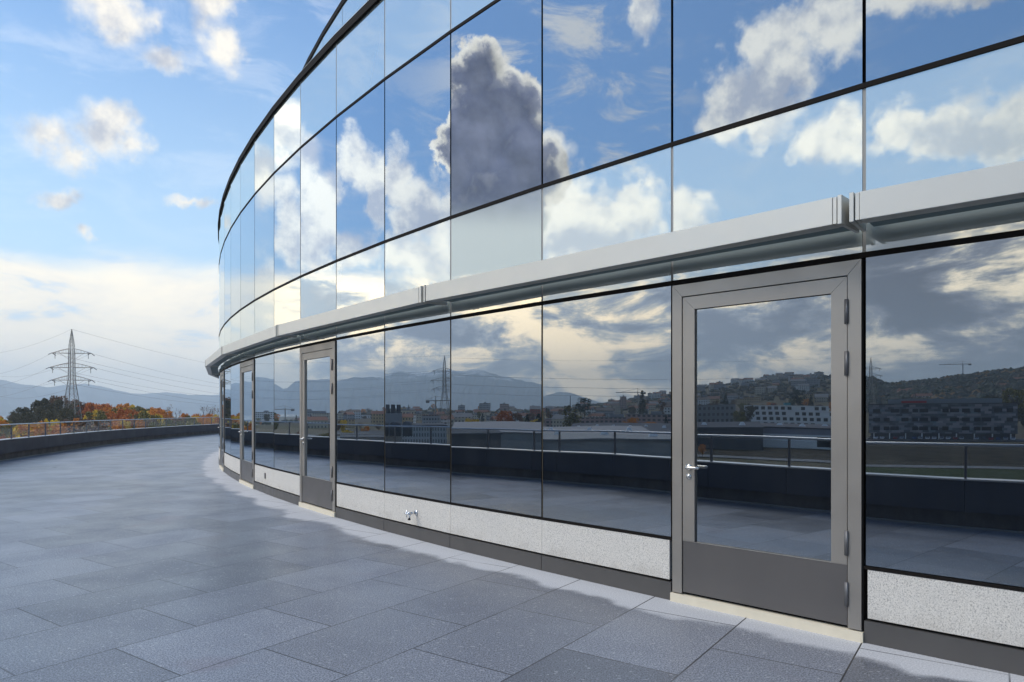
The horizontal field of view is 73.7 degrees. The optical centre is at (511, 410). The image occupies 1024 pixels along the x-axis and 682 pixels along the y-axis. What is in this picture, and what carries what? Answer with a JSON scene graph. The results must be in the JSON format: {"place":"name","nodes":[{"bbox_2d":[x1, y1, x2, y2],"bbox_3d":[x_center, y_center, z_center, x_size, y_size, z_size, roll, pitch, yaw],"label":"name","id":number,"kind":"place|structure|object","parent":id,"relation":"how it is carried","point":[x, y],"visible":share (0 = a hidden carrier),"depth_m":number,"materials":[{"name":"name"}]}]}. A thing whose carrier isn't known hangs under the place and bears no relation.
{"place":"outdoors","nodes":[
{"label":"outdoors","id":0,"kind":"place"},
{"bbox_2d":[0,415,202,421],"bbox_3d":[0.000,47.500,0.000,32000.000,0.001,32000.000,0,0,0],"label":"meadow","id":1,"kind":"structure","parent":0,"point":[4,417],"depth_m":5432.88,"materials":[{"name":"green plant"}]},
{"bbox_2d":[0,380,218,415],"bbox_3d":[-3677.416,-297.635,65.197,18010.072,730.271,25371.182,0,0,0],"label":"mountains","id":2,"kind":"structure","parent":0,"point":[25,399],"depth_m":8082.58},
{"bbox_2d":[0,0,340,394],"label":"sky","id":3,"kind":"structure","parent":0,"point":[125,125],"materials":[{"name":"blue"}]},
{"bbox_3d":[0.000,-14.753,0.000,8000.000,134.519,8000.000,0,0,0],"label":"ground","id":4,"kind":"structure","parent":0,"visible":0},
{"bbox_2d":[0,420,8,435],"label":"broadleaf tree","id":5,"kind":"object","parent":4,"relation":"on","point":[3,422],"visible":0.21,"depth_m":175.08,"materials":[{"name":"orange plant"}]},
{"bbox_2d":[6,412,17,423],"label":"pine tree","id":6,"kind":"object","parent":4,"relation":"on","point":[13,414],"visible":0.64,"depth_m":328.92,"materials":[{"name":"green plant"}]},
{"bbox_2d":[0,425,25,437],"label":"broadleaf tree","id":7,"kind":"object","parent":4,"relation":"on","point":[4,429],"visible":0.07,"depth_m":146.89,"materials":[{"name":"green plant"}]},
{"bbox_2d":[11,416,20,426],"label":"broadleaf tree","id":8,"kind":"object","parent":4,"relation":"on","point":[16,419],"visible":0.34,"depth_m":328.24,"materials":[{"name":"green plant"}]},
{"bbox_2d":[12,407,28,422],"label":"broadleaf tree","id":9,"kind":"object","parent":4,"relation":"on","point":[18,410],"visible":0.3,"depth_m":343.94,"materials":[{"name":"green plant"}]},
{"bbox_2d":[16,412,35,424],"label":"broadleaf tree","id":10,"kind":"object","parent":4,"relation":"on","point":[28,415],"visible":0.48,"depth_m":316.33,"materials":[{"name":"green plant"}]},
{"bbox_2d":[8,425,52,437],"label":"broadleaf tree","id":11,"kind":"object","parent":4,"relation":"on","point":[15,430],"visible":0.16,"depth_m":135.22,"materials":[{"name":"yellow plant"}]},
{"bbox_2d":[18,421,51,436],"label":"broadleaf tree","id":12,"kind":"object","parent":4,"relation":"on","point":[23,427],"visible":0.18,"depth_m":134.25,"materials":[{"name":"orange plant"}]},
{"bbox_2d":[25,406,47,422],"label":"broadleaf tree","id":13,"kind":"object","parent":4,"relation":"on","point":[38,410],"visible":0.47,"depth_m":343.49,"materials":[{"name":"green plant"}]},
{"bbox_2d":[30,399,54,421],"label":"broadleaf tree","id":14,"kind":"object","parent":4,"relation":"on","point":[35,405],"visible":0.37,"depth_m":347.21,"materials":[{"name":"green plant"}]},
{"bbox_2d":[39,410,55,426],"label":"broadleaf tree","id":15,"kind":"object","parent":4,"relation":"on","point":[48,414],"visible":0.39,"depth_m":305.00,"materials":[{"name":"green plant"}]},
{"bbox_2d":[38,398,63,423],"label":"broadleaf tree","id":16,"kind":"object","parent":4,"relation":"on","point":[43,400],"visible":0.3,"depth_m":348.21,"materials":[{"name":"green plant"}]},
{"bbox_2d":[50,419,61,425],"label":"broadleaf tree","id":17,"kind":"object","parent":4,"relation":"on","point":[56,420],"visible":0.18,"depth_m":230.56,"materials":[{"name":"yellow plant"}]},
{"bbox_2d":[48,395,67,423],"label":"broadleaf tree","id":18,"kind":"object","parent":4,"relation":"on","point":[52,399],"visible":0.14,"depth_m":353.21,"materials":[{"name":"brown plant"}]},
{"bbox_2d":[50,426,69,433],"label":"broadleaf tree","id":19,"kind":"object","parent":4,"relation":"on","point":[53,431],"visible":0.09,"depth_m":162.85,"materials":[{"name":"orange plant"}]},
{"bbox_2d":[51,399,78,418],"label":"broadleaf tree","id":20,"kind":"object","parent":4,"relation":"on","point":[58,403],"visible":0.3,"depth_m":347.24,"materials":[{"name":"green plant"}]},
{"bbox_2d":[58,423,76,433],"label":"broadleaf tree","id":21,"kind":"object","parent":4,"relation":"on","point":[63,427],"visible":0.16,"depth_m":156.83,"materials":[{"name":"orange plant"}]},
{"bbox_2d":[62,418,72,424],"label":"broadleaf tree","id":22,"kind":"object","parent":4,"relation":"on","point":[65,420],"visible":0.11,"depth_m":249.53,"materials":[{"name":"brown plant"}]},
{"bbox_2d":[57,408,78,425],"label":"broadleaf tree","id":23,"kind":"object","parent":4,"relation":"on","point":[62,413],"visible":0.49,"depth_m":271.64,"materials":[{"name":"green plant"}]},
{"bbox_2d":[46,329,96,420],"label":"power pylon","id":24,"kind":"object","parent":4,"relation":"on","point":[71,358],"visible":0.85,"depth_m":289.88,"materials":[{"name":"grey metal"}]},
{"bbox_2d":[62,399,85,417],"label":"broadleaf tree","id":25,"kind":"object","parent":4,"relation":"on","point":[76,401],"visible":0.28,"depth_m":358.07,"materials":[{"name":"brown plant"}]},
{"bbox_2d":[75,403,86,418],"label":"broadleaf tree","id":26,"kind":"object","parent":4,"relation":"on","point":[81,405],"visible":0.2,"depth_m":358.37,"materials":[{"name":"brown plant"}]},
{"bbox_2d":[76,403,95,418],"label":"broadleaf tree","id":27,"kind":"object","parent":4,"relation":"on","point":[85,409],"visible":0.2,"depth_m":357.74,"materials":[{"name":"green plant"}]},
{"bbox_2d":[65,418,112,432],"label":"broadleaf tree","id":28,"kind":"object","parent":4,"relation":"on","point":[90,423],"visible":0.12,"depth_m":150.75,"materials":[{"name":"brown plant"}]},
{"bbox_2d":[75,424,107,431],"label":"broadleaf tree","id":29,"kind":"object","parent":4,"relation":"on","point":[89,428],"visible":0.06,"depth_m":94.48,"materials":[{"name":"brown plant"}]},
{"bbox_2d":[83,409,99,418],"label":"broadleaf tree","id":30,"kind":"object","parent":4,"relation":"on","point":[94,412],"visible":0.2,"depth_m":299.52,"materials":[{"name":"yellow plant"}]},
{"bbox_2d":[81,402,104,417],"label":"broadleaf tree","id":31,"kind":"object","parent":4,"relation":"on","point":[87,404],"visible":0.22,"depth_m":356.71,"materials":[{"name":"orange plant"}]},
{"bbox_2d":[84,410,104,423],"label":"broadleaf tree","id":32,"kind":"object","parent":4,"relation":"on","point":[88,414],"visible":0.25,"depth_m":269.20,"materials":[{"name":"green plant"}]},
{"bbox_2d":[93,414,107,422],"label":"broadleaf tree","id":33,"kind":"object","parent":4,"relation":"on","point":[103,416],"visible":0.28,"depth_m":260.26,"materials":[{"name":"green plant"}]},
{"bbox_2d":[94,403,112,414],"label":"broadleaf tree","id":34,"kind":"object","parent":4,"relation":"on","point":[98,406],"visible":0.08,"depth_m":354.03,"materials":[{"name":"orange plant"}]},
{"bbox_2d":[97,404,114,408],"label":"broadleaf tree","id":35,"kind":"object","parent":4,"relation":"on","point":[101,406],"visible":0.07,"depth_m":347.28,"materials":[{"name":"orange plant"}]},
{"bbox_2d":[99,407,112,412],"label":"broadleaf tree","id":36,"kind":"object","parent":4,"relation":"on","point":[106,409],"visible":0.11,"depth_m":334.06,"materials":[{"name":"orange plant"}]},
{"bbox_2d":[111,418,121,423],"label":"broadleaf tree","id":37,"kind":"object","parent":4,"relation":"on","point":[117,420],"visible":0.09,"depth_m":239.41,"materials":[{"name":"orange plant"}]},
{"bbox_2d":[111,407,124,419],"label":"broadleaf tree","id":38,"kind":"object","parent":4,"relation":"on","point":[114,410],"visible":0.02,"depth_m":312.46,"materials":[{"name":"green plant"}]},
{"bbox_2d":[108,408,133,427],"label":"broadleaf tree","id":39,"kind":"object","parent":4,"relation":"on","point":[120,412],"visible":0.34,"depth_m":267.35,"materials":[{"name":"orange plant"}]},
{"bbox_2d":[116,403,129,408],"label":"broadleaf tree","id":40,"kind":"object","parent":4,"relation":"on","point":[126,405],"visible":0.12,"depth_m":368.60,"materials":[{"name":"orange plant"}]},
{"bbox_2d":[108,424,141,429],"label":"broadleaf tree","id":41,"kind":"object","parent":4,"relation":"on","point":[117,426],"visible":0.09,"depth_m":136.97,"materials":[{"name":"orange plant"}]},
{"bbox_2d":[120,420,131,428],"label":"broadleaf tree","id":42,"kind":"object","parent":4,"relation":"on","point":[127,424],"visible":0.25,"depth_m":231.60,"materials":[{"name":"yellow plant"}]},
{"bbox_2d":[128,410,149,428],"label":"broadleaf tree","id":43,"kind":"object","parent":4,"relation":"on","point":[142,414],"visible":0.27,"depth_m":277.31,"materials":[{"name":"green plant"}]},
{"bbox_2d":[135,420,146,427],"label":"broadleaf tree","id":44,"kind":"object","parent":4,"relation":"on","point":[141,423],"visible":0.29,"depth_m":238.93,"materials":[{"name":"orange plant"}]},
{"bbox_2d":[133,407,149,414],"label":"broadleaf tree","id":45,"kind":"object","parent":4,"relation":"on","point":[139,409],"visible":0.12,"depth_m":347.59,"materials":[{"name":"green plant"}]},
{"bbox_2d":[142,415,162,426],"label":"broadleaf tree","id":46,"kind":"object","parent":4,"relation":"on","point":[153,416],"visible":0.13,"depth_m":273.71,"materials":[{"name":"green plant"}]},
{"bbox_2d":[146,418,158,427],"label":"broadleaf tree","id":47,"kind":"object","parent":4,"relation":"on","point":[148,421],"visible":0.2,"depth_m":239.62,"materials":[{"name":"brown plant"}]},
{"bbox_2d":[147,410,158,414],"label":"broadleaf tree","id":48,"kind":"object","parent":4,"relation":"on","point":[151,412],"visible":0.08,"depth_m":313.99,"materials":[{"name":"orange plant"}]},
{"bbox_2d":[149,421,169,426],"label":"broadleaf tree","id":49,"kind":"object","parent":4,"relation":"on","point":[152,424],"visible":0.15,"depth_m":187.01,"materials":[{"name":"green plant"}]},
{"bbox_2d":[155,414,164,424],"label":"broadleaf tree","id":50,"kind":"object","parent":4,"relation":"on","point":[162,421],"visible":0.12,"depth_m":289.98,"materials":[{"name":"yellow plant"}]},
{"bbox_2d":[159,419,172,426],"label":"broadleaf tree","id":51,"kind":"object","parent":4,"relation":"on","point":[169,421],"visible":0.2,"depth_m":250.17,"materials":[{"name":"green plant"}]},
{"bbox_2d":[160,409,173,421],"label":"broadleaf tree","id":52,"kind":"object","parent":4,"relation":"on","point":[163,412],"visible":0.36,"depth_m":358.60,"materials":[{"name":"orange plant"}]},
{"bbox_2d":[172,417,184,424],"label":"broadleaf tree","id":53,"kind":"object","parent":4,"relation":"on","point":[179,419],"visible":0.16,"depth_m":250.06,"materials":[{"name":"brown plant"}]},
{"bbox_2d":[179,413,187,423],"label":"broadleaf tree","id":54,"kind":"object","parent":4,"relation":"on","point":[183,415],"visible":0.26,"depth_m":329.43,"materials":[{"name":"orange plant"}]},
{"bbox_2d":[173,421,201,425],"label":"broadleaf tree","id":55,"kind":"object","parent":4,"relation":"on","point":[179,423],"visible":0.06,"depth_m":196.50,"materials":[{"name":"green plant"}]},
{"bbox_2d":[188,418,196,423],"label":"broadleaf tree","id":56,"kind":"object","parent":4,"relation":"on","point":[190,420],"visible":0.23,"depth_m":249.06,"materials":[{"name":"green plant"}]},
{"bbox_2d":[202,418,210,423],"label":"broadleaf tree","id":57,"kind":"object","parent":4,"relation":"on","point":[208,421],"visible":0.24,"depth_m":239.18,"materials":[{"name":"orange plant"}]},
{"bbox_2d":[205,413,213,422],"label":"broadleaf tree","id":58,"kind":"object","parent":4,"relation":"on","point":[209,415],"visible":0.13,"depth_m":318.97,"materials":[{"name":"orange plant"}]},
{"bbox_2d":[212,417,218,423],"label":"broadleaf tree","id":59,"kind":"object","parent":4,"relation":"on","point":[217,419],"visible":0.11,"depth_m":258.99,"materials":[{"name":"plant"}]},
{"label":"terrace base","id":60,"kind":"structure","parent":0,"visible":0},
{"bbox_2d":[0,434,1023,681],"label":"terrace deck","id":61,"kind":"structure","parent":60,"relation":"on","point":[172,560],"depth_m":5.17,"materials":[{"name":"tile"}]},
{"bbox_2d":[0,417,218,460],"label":"terrace parapet","id":62,"kind":"structure","parent":61,"relation":"on","point":[17,447],"depth_m":27.57,"materials":[{"name":"concrete"}]},
{"bbox_2d":[205,0,1023,675],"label":"office building","id":63,"kind":"structure","parent":61,"relation":"on","point":[713,304],"depth_m":5.44,"materials":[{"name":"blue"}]},
{"bbox_2d":[218,370,224,471],"bbox_3d":[-7.387,0.259,17.326,0.130,2.482,1.409,0,0,-27],"label":"door","id":64,"kind":"structure","parent":63,"relation":"in","point":[221,466],"depth_m":17.47,"materials":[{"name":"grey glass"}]},
{"bbox_2d":[238,359,255,488],"bbox_3d":[-5.323,0.259,13.636,0.130,2.482,1.409,0,0,-32],"label":"door","id":65,"kind":"structure","parent":63,"relation":"in","point":[247,379],"depth_m":13.66,"materials":[{"name":"grey glass"}]},
{"bbox_2d":[299,341,337,516],"bbox_3d":[-2.927,0.259,10.152,0.130,2.482,1.409,0,0,-37],"label":"door","id":66,"kind":"structure","parent":63,"relation":"in","point":[318,377],"depth_m":10.13,"materials":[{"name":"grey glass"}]},
{"bbox_2d":[670,259,864,642],"bbox_3d":[1.750,0.259,4.886,1.409,2.482,0.130,0,0,44],"label":"door","id":67,"kind":"structure","parent":63,"relation":"in","point":[768,398],"depth_m":4.84,"materials":[{"name":"grey glass"}]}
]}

